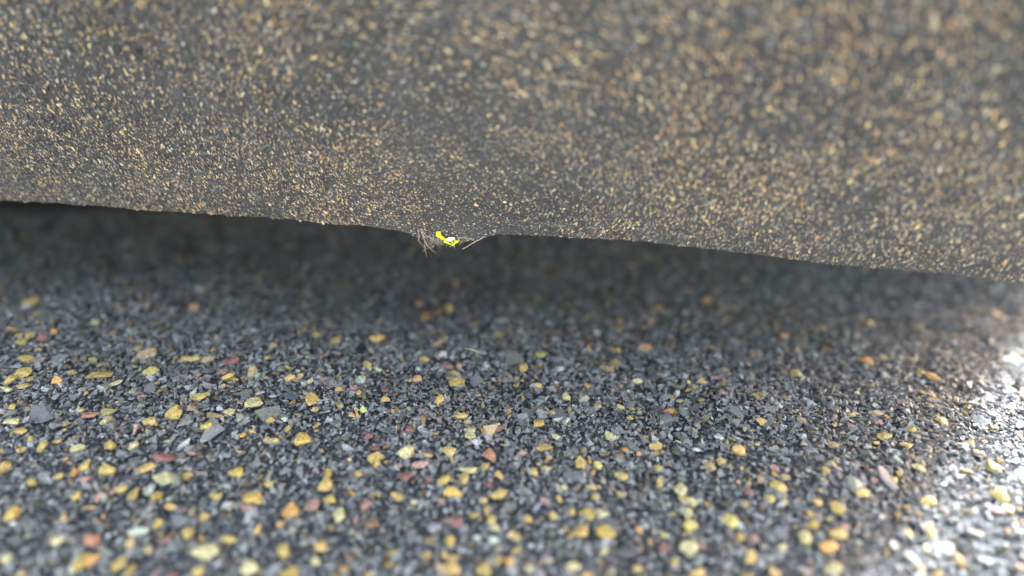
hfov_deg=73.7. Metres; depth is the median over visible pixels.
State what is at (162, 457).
stone chip
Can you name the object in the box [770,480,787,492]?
stone chip
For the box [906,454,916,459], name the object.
stone chip
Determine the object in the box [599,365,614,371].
stone chip
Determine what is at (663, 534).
stone chip
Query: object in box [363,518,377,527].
stone chip
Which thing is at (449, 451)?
stone chip
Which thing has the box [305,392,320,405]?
stone chip
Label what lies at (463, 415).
stone chip
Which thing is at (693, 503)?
stone chip
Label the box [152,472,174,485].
stone chip
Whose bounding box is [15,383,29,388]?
stone chip
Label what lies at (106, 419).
stone chip
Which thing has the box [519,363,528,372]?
stone chip
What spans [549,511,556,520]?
stone chip
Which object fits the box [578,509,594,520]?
stone chip
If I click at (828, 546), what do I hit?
stone chip
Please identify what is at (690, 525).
stone chip
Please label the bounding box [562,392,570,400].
stone chip
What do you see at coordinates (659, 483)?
stone chip
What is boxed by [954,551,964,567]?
stone chip
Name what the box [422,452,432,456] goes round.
stone chip
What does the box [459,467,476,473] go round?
stone chip
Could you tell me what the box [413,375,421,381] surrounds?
stone chip
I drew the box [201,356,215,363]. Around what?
stone chip
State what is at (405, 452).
stone chip
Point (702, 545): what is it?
stone chip
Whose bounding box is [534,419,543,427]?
stone chip
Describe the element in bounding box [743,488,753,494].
stone chip
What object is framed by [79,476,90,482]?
stone chip
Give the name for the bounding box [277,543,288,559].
stone chip
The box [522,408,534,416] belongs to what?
slate flake
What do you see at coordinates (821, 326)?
stone chip
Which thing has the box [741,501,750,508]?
stone chip
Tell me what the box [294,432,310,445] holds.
stone chip
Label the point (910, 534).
stone chip
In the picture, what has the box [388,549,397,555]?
stone chip
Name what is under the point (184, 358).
stone chip
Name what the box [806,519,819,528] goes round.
stone chip
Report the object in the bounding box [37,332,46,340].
stone chip
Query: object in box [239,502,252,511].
stone chip
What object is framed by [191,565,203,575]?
stone chip
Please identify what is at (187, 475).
stone chip
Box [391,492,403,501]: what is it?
stone chip
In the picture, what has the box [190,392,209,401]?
stone chip
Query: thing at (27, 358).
stone chip
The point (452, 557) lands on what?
stone chip
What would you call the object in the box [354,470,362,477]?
stone chip
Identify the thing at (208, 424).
stone chip
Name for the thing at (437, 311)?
stone chip
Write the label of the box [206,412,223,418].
stone chip
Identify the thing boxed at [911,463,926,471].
stone chip
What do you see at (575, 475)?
slate flake
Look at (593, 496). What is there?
stone chip
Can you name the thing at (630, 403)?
slate flake
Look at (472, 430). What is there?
stone chip
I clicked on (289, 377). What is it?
stone chip
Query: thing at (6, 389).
stone chip
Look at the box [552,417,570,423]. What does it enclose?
stone chip
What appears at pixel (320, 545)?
stone chip
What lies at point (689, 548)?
stone chip
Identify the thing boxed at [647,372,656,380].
slate flake
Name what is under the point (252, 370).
stone chip
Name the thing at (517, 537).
stone chip
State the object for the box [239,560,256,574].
stone chip
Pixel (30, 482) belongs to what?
stone chip
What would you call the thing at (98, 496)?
stone chip
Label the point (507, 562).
stone chip
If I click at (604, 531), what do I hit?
stone chip
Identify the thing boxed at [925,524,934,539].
stone chip
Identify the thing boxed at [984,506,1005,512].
stone chip
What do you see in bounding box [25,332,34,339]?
stone chip
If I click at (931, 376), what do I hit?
stone chip
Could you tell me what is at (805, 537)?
stone chip
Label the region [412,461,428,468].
stone chip
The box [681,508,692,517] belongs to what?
stone chip
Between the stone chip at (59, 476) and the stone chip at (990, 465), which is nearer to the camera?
the stone chip at (59, 476)
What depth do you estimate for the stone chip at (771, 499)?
0.25 m
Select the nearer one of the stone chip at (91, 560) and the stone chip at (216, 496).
the stone chip at (91, 560)
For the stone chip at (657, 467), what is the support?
on the gravel
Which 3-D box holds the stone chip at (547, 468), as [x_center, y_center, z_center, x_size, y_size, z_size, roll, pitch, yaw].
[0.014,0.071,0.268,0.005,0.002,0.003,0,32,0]
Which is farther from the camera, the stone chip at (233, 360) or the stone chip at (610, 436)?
the stone chip at (233, 360)
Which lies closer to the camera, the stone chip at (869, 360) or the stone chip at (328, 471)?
the stone chip at (328, 471)
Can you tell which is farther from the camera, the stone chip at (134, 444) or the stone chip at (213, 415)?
the stone chip at (213, 415)
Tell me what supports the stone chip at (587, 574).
on the gravel
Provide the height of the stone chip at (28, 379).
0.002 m
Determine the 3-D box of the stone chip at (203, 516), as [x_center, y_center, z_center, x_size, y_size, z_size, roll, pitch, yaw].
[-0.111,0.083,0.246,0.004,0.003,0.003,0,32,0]
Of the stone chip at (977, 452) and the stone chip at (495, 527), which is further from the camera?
the stone chip at (977, 452)
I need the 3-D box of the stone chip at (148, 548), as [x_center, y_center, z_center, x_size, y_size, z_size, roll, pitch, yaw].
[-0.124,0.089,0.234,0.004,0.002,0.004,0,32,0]
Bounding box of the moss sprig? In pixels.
[436,231,458,245]
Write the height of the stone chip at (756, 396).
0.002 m
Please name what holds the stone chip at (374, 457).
on the gravel
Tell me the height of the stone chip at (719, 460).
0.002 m
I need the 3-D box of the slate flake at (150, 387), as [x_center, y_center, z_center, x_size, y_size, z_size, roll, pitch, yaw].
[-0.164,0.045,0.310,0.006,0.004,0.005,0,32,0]
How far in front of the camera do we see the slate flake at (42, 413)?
0.29 m
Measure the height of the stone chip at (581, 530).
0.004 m
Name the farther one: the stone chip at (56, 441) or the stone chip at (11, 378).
the stone chip at (11, 378)
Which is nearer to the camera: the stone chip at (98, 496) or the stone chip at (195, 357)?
the stone chip at (98, 496)
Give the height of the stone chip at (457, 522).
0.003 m
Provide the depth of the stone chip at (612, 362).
0.35 m
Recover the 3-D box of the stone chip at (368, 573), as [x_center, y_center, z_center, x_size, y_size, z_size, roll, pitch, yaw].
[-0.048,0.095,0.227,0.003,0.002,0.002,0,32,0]
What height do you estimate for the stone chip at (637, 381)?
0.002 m
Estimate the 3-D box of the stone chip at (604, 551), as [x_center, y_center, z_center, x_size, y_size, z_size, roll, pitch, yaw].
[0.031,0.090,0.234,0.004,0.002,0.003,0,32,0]
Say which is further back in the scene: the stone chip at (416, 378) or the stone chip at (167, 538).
the stone chip at (416, 378)
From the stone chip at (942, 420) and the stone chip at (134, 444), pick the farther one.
the stone chip at (942, 420)
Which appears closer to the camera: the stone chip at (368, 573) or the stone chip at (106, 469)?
the stone chip at (368, 573)
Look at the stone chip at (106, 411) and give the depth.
0.29 m
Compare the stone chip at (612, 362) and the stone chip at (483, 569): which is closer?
the stone chip at (483, 569)
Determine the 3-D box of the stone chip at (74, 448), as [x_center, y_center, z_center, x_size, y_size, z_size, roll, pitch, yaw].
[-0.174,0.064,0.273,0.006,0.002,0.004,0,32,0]
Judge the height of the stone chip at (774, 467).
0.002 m
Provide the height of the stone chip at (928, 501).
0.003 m
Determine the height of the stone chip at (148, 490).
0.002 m
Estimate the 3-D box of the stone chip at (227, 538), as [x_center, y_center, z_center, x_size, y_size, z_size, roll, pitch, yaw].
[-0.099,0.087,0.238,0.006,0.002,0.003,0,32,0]
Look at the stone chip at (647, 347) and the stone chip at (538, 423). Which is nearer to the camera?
the stone chip at (538, 423)
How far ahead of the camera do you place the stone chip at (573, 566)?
0.23 m
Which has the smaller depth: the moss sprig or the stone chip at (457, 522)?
the stone chip at (457, 522)
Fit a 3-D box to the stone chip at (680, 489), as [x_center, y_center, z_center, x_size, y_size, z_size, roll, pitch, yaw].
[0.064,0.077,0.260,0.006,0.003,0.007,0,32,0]
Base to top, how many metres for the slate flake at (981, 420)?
0.002 m
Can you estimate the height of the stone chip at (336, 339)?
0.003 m
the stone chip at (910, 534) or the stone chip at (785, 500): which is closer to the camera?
the stone chip at (910, 534)
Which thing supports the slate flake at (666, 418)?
on the gravel
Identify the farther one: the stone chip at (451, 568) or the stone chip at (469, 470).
the stone chip at (469, 470)
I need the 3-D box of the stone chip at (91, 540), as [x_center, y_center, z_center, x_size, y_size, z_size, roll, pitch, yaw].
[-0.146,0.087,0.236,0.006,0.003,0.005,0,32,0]
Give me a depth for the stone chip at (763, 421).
0.30 m
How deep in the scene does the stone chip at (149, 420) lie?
0.29 m
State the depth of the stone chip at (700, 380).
0.33 m
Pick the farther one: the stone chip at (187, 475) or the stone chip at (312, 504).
the stone chip at (187, 475)
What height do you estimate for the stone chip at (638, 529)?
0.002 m
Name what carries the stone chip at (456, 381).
on the gravel
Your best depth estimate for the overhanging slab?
0.25 m
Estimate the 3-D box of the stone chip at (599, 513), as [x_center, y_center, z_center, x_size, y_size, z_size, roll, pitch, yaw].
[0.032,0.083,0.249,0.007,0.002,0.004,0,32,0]
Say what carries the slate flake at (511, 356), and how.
on the gravel
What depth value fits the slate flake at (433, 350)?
0.36 m
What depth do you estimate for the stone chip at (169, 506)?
0.25 m
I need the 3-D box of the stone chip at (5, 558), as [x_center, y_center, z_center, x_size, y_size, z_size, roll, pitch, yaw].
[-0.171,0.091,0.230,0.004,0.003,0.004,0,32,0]
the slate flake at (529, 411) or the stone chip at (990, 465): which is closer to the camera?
the stone chip at (990, 465)
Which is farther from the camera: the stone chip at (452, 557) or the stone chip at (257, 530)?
the stone chip at (257, 530)
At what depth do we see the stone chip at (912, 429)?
0.29 m
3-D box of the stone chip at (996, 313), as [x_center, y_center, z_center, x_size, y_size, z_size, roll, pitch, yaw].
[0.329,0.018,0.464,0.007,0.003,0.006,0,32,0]
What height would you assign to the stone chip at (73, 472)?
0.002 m
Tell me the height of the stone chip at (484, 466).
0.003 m
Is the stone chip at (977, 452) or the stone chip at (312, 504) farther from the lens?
the stone chip at (977, 452)
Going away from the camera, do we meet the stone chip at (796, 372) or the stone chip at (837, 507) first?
the stone chip at (837, 507)
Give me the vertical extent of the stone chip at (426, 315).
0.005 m
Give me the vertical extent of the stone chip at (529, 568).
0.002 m
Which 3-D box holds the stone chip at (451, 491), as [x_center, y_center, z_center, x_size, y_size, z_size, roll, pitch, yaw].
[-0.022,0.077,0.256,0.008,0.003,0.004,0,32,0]
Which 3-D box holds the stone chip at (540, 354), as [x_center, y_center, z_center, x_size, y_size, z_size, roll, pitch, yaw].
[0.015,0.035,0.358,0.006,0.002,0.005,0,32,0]
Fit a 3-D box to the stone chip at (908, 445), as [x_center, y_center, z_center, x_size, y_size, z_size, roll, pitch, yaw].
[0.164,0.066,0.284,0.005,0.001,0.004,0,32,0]
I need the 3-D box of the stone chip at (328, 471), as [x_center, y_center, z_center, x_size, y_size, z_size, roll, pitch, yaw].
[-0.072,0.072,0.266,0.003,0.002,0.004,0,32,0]
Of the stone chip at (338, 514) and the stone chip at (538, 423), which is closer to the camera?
the stone chip at (338, 514)
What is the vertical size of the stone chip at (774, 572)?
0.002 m
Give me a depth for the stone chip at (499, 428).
0.29 m
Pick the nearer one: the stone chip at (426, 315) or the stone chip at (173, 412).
the stone chip at (173, 412)
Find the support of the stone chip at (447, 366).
on the gravel
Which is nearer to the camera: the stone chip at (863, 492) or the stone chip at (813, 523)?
the stone chip at (813, 523)
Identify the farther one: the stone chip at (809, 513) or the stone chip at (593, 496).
the stone chip at (593, 496)
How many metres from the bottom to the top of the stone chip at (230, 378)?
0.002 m
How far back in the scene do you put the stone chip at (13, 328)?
0.37 m
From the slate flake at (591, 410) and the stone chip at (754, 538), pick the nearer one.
the stone chip at (754, 538)
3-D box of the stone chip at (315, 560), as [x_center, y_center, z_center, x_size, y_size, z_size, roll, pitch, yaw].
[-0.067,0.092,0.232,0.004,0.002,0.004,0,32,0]
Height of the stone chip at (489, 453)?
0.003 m
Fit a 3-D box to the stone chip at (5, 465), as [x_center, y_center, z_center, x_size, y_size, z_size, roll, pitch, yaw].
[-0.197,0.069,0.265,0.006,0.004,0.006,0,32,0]
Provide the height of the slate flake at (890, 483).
0.004 m
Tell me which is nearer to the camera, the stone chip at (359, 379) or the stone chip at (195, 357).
the stone chip at (359, 379)
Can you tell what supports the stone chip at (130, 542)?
on the gravel
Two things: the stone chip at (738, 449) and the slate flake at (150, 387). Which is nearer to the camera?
the stone chip at (738, 449)
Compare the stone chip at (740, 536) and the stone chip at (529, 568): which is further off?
the stone chip at (740, 536)
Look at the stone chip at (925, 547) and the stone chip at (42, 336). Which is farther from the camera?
the stone chip at (42, 336)
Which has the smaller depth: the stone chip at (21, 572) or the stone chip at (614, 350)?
the stone chip at (21, 572)
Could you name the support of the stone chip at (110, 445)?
on the gravel
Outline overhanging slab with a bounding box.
[0,0,1023,283]
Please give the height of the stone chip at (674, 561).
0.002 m
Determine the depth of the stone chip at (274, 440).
0.28 m
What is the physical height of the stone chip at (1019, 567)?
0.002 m
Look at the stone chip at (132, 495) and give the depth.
0.25 m
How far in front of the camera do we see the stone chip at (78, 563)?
0.23 m
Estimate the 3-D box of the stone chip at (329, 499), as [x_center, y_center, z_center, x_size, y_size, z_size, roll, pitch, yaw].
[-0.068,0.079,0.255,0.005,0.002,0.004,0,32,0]
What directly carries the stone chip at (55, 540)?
on the gravel
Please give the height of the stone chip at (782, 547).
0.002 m
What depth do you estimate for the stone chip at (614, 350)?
0.37 m
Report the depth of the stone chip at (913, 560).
0.23 m
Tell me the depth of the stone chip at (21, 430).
0.28 m
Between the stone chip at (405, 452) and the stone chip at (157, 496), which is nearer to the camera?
the stone chip at (157, 496)
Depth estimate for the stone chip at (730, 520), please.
0.24 m
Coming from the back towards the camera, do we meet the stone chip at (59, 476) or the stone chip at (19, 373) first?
the stone chip at (19, 373)
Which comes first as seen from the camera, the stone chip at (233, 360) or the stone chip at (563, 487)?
the stone chip at (563, 487)
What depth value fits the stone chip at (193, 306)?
0.41 m
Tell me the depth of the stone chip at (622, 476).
0.27 m
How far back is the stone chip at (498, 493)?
0.26 m
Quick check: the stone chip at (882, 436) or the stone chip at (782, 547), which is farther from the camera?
the stone chip at (882, 436)
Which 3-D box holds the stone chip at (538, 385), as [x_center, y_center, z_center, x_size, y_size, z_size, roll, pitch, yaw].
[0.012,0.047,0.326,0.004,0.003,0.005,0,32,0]
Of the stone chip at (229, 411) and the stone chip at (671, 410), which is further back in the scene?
the stone chip at (671, 410)
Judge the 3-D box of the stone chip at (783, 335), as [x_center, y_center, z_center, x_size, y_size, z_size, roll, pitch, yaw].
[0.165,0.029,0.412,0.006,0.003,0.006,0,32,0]
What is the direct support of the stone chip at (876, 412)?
on the gravel
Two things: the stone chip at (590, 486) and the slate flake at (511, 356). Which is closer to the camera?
the stone chip at (590, 486)
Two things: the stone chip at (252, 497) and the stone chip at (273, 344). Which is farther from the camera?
the stone chip at (273, 344)
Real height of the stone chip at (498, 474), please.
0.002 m
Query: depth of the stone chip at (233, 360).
0.34 m
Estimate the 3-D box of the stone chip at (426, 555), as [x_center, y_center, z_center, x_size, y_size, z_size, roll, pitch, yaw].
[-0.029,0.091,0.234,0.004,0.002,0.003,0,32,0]
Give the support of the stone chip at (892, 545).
on the gravel
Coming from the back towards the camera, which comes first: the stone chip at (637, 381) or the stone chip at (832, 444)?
the stone chip at (637, 381)
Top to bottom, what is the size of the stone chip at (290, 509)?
0.003 m
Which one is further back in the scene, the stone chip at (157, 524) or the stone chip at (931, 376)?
the stone chip at (931, 376)
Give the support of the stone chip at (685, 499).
on the gravel
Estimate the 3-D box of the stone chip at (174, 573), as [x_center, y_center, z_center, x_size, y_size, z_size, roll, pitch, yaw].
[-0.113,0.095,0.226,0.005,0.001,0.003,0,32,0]
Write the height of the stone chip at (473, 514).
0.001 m
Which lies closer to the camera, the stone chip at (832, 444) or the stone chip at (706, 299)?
the stone chip at (832, 444)
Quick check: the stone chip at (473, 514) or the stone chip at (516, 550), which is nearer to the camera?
the stone chip at (516, 550)
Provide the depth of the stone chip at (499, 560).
0.23 m
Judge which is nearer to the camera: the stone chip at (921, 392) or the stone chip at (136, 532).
the stone chip at (136, 532)
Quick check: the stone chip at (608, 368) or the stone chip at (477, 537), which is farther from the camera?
the stone chip at (608, 368)
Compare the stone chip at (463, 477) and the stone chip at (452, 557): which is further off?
the stone chip at (463, 477)
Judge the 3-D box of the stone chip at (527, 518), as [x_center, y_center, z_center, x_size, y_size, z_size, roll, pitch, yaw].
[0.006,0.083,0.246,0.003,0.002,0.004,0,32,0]
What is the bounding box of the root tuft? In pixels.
[418,230,472,256]
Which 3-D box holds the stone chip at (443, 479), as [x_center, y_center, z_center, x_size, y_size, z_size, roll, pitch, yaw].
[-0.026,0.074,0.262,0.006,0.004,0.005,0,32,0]
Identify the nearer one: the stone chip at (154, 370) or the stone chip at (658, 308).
the stone chip at (154, 370)
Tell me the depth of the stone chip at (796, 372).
0.35 m
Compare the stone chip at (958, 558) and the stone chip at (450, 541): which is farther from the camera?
the stone chip at (450, 541)
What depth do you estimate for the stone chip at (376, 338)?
0.37 m
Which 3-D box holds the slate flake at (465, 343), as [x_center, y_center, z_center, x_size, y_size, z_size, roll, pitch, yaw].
[-0.023,0.031,0.366,0.010,0.002,0.006,0,32,0]
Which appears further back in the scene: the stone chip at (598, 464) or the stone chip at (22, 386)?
the stone chip at (22, 386)
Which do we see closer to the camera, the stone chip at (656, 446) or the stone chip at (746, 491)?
the stone chip at (746, 491)
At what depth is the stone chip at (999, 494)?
0.25 m
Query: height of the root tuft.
0.016 m
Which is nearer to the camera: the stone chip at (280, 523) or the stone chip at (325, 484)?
the stone chip at (280, 523)
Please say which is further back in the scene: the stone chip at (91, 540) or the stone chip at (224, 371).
the stone chip at (224, 371)
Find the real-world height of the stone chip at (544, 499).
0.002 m
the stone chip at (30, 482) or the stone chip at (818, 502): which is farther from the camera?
the stone chip at (30, 482)
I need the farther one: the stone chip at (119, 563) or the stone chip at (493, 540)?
the stone chip at (493, 540)
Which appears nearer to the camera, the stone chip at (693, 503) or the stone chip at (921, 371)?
the stone chip at (693, 503)
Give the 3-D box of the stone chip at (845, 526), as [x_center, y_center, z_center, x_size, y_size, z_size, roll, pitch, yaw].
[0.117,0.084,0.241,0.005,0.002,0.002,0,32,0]
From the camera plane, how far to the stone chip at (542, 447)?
0.28 m
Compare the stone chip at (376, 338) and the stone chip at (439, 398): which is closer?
the stone chip at (439, 398)
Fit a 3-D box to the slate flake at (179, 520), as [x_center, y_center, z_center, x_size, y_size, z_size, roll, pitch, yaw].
[-0.119,0.083,0.245,0.008,0.003,0.006,0,32,0]
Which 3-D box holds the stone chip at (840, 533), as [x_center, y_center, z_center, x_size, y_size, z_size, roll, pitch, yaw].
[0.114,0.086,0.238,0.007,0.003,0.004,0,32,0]
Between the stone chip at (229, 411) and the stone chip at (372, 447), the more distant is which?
the stone chip at (229, 411)
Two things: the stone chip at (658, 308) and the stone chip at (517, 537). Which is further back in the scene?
the stone chip at (658, 308)
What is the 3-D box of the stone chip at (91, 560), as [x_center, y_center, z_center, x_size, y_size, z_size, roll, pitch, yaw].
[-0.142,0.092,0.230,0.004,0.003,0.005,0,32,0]
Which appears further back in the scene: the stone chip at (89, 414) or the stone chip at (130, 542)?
the stone chip at (89, 414)
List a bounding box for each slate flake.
[29,405,53,423]
[144,381,155,393]
[171,513,190,527]
[426,347,437,353]
[459,340,477,348]
[505,350,523,364]
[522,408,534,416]
[562,470,582,481]
[583,406,595,414]
[625,400,633,406]
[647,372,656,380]
[659,414,673,425]
[878,468,897,490]
[972,415,991,427]
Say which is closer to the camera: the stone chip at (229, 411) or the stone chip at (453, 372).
the stone chip at (229, 411)
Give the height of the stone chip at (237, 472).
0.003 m
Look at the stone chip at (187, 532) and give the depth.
0.24 m
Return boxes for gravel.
[0,208,1023,575]
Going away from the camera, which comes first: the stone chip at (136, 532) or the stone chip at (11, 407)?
the stone chip at (136, 532)
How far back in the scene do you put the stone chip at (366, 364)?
0.34 m
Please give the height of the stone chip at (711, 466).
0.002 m
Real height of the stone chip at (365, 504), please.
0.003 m
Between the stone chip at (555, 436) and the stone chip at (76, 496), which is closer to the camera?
the stone chip at (76, 496)
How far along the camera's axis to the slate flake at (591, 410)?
0.31 m
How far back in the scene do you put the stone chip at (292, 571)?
0.23 m
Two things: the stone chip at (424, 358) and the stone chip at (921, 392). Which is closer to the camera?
the stone chip at (921, 392)
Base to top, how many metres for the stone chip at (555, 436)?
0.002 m
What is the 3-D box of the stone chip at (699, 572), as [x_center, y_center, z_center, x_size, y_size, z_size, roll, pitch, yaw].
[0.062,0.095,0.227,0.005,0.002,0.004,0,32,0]
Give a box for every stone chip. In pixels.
[0,461,11,472]
[0,553,12,564]
[1,386,12,392]
[2,375,16,385]
[3,418,18,424]
[4,505,20,521]
[7,326,23,331]
[7,404,15,409]
[12,367,31,378]
[13,427,26,434]
[14,338,27,344]
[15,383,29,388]
[15,569,25,575]
[18,355,35,362]
[22,297,38,306]
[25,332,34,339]
[25,375,35,381]
[26,478,37,485]
[36,439,47,452]
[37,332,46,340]
[50,536,64,545]
[51,376,62,383]
[52,439,61,443]
[52,473,62,478]
[69,468,77,476]
[69,553,89,573]
[70,444,85,452]
[71,491,80,500]
[77,458,90,472]
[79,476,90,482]
[80,411,99,418]
[83,534,100,546]
[84,371,113,378]
[85,553,100,567]
[95,492,105,500]
[98,463,115,476]
[99,416,112,424]
[101,408,118,415]
[103,440,115,449]
[109,380,122,386]
[110,556,126,572]
[113,484,126,492]
[125,535,136,550]
[127,487,138,499]
[128,441,138,449]
[128,526,149,536]
[133,462,155,472]
[136,348,156,359]
[141,366,158,374]
[142,417,155,425]
[143,483,154,495]
[143,544,153,553]
[151,492,162,499]
[152,453,177,461]
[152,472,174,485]
[152,519,164,529]
[158,535,171,543]
[164,404,181,419]
[164,501,177,510]
[165,571,178,575]
[179,356,189,361]
[182,527,194,541]
[183,471,192,480]
[187,355,201,360]
[189,303,198,310]
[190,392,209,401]
[191,543,218,560]
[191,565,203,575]
[198,513,208,522]
[200,421,212,429]
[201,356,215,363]
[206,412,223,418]
[210,493,221,499]
[216,369,228,376]
[219,535,235,542]
[220,376,234,380]
[223,357,239,365]
[223,408,235,415]
[228,466,242,477]
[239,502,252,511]
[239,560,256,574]
[243,491,262,503]
[244,397,262,407]
[247,366,256,380]
[254,524,260,533]
[263,438,278,443]
[263,481,273,487]
[268,342,277,348]
[276,520,285,526]
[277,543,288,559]
[280,502,298,518]
[280,566,297,575]
[284,374,295,381]
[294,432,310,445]
[303,498,319,511]
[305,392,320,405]
[310,556,319,564]
[314,540,326,550]
[317,473,331,490]
[322,495,335,504]
[324,468,331,476]
[330,336,339,344]
[333,507,343,522]
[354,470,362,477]
[355,375,365,383]
[360,499,370,510]
[363,361,371,367]
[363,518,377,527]
[364,571,371,575]
[367,451,384,463]
[369,333,384,342]
[369,445,379,449]
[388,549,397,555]
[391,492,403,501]
[398,445,413,458]
[398,472,412,480]
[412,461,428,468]
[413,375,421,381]
[419,355,429,361]
[421,311,429,321]
[421,551,431,558]
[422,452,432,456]
[433,309,442,313]
[434,394,443,406]
[436,473,450,485]
[440,364,453,368]
[441,447,455,455]
[443,486,462,497]
[443,561,460,575]
[445,304,452,312]
[445,535,454,547]
[447,370,459,375]
[447,555,457,560]
[449,377,464,386]
[453,412,467,419]
[453,517,463,527]
[458,472,468,484]
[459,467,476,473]
[463,428,474,432]
[465,432,475,438]
[470,512,478,517]
[473,535,480,539]
[476,562,490,575]
[481,463,489,470]
[483,448,495,461]
[487,515,495,525]
[488,489,506,498]
[488,536,498,544]
[490,525,499,531]
[495,425,502,432]
[495,470,502,479]
[496,556,502,564]
[505,557,510,567]
[510,547,521,554]
[511,535,519,540]
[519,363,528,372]
[524,515,531,522]
[524,565,534,572]
[530,467,537,475]
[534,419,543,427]
[535,352,546,357]
[535,382,541,388]
[536,444,552,450]
[541,465,552,471]
[541,497,550,504]
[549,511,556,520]
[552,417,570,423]
[552,434,560,440]
[557,485,567,490]
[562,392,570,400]
[565,562,580,571]
[571,524,587,536]
[575,455,585,468]
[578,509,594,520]
[580,338,591,343]
[581,572,591,575]
[585,484,596,488]
[591,493,598,499]
[593,461,602,468]
[594,509,608,517]
[595,524,615,537]
[598,548,607,555]
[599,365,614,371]
[605,431,617,440]
[610,348,620,352]
[610,359,619,366]
[614,472,627,480]
[632,378,642,384]
[632,565,641,573]
[635,526,642,532]
[638,344,650,351]
[649,442,662,450]
[653,305,661,311]
[654,465,663,471]
[656,477,662,487]
[658,544,668,553]
[659,530,667,538]
[663,408,674,414]
[670,558,677,565]
[672,482,686,495]
[678,496,691,502]
[680,539,698,557]
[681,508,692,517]
[683,518,697,531]
[689,498,697,507]
[690,568,704,575]
[698,378,707,384]
[699,542,705,549]
[702,296,710,304]
[703,462,715,471]
[714,434,723,441]
[716,457,725,464]
[722,514,737,528]
[732,444,745,455]
[737,532,743,540]
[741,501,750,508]
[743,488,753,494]
[745,550,756,563]
[750,534,757,542]
[752,392,764,399]
[756,418,767,425]
[764,495,774,502]
[770,464,778,470]
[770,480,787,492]
[770,567,780,575]
[776,544,786,550]
[779,333,788,338]
[780,497,788,504]
[790,369,802,376]
[796,416,806,422]
[799,530,810,544]
[806,510,814,519]
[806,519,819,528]
[812,498,821,506]
[817,324,825,330]
[819,541,838,552]
[822,466,830,474]
[823,561,842,573]
[827,441,839,448]
[829,527,847,539]
[831,501,843,515]
[836,523,849,528]
[854,488,869,496]
[858,357,873,366]
[868,410,882,415]
[876,433,891,440]
[890,541,898,548]
[900,442,912,448]
[903,528,912,538]
[904,553,920,565]
[906,425,916,432]
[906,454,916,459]
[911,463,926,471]
[915,369,923,374]
[916,389,926,394]
[920,496,936,506]
[922,544,930,552]
[925,372,941,382]
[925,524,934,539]
[935,416,948,424]
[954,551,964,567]
[967,439,975,447]
[972,449,988,458]
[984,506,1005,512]
[985,458,1001,471]
[990,487,1009,501]
[991,309,1003,316]
[1016,563,1023,570]
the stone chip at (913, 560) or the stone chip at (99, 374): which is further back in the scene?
the stone chip at (99, 374)
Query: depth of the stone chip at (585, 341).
0.38 m
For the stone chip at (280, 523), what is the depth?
0.24 m
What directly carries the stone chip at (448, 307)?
on the gravel
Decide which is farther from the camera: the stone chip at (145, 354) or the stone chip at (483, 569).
the stone chip at (145, 354)
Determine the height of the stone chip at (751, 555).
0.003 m
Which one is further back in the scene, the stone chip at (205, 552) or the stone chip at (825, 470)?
the stone chip at (825, 470)
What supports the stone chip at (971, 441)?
on the gravel

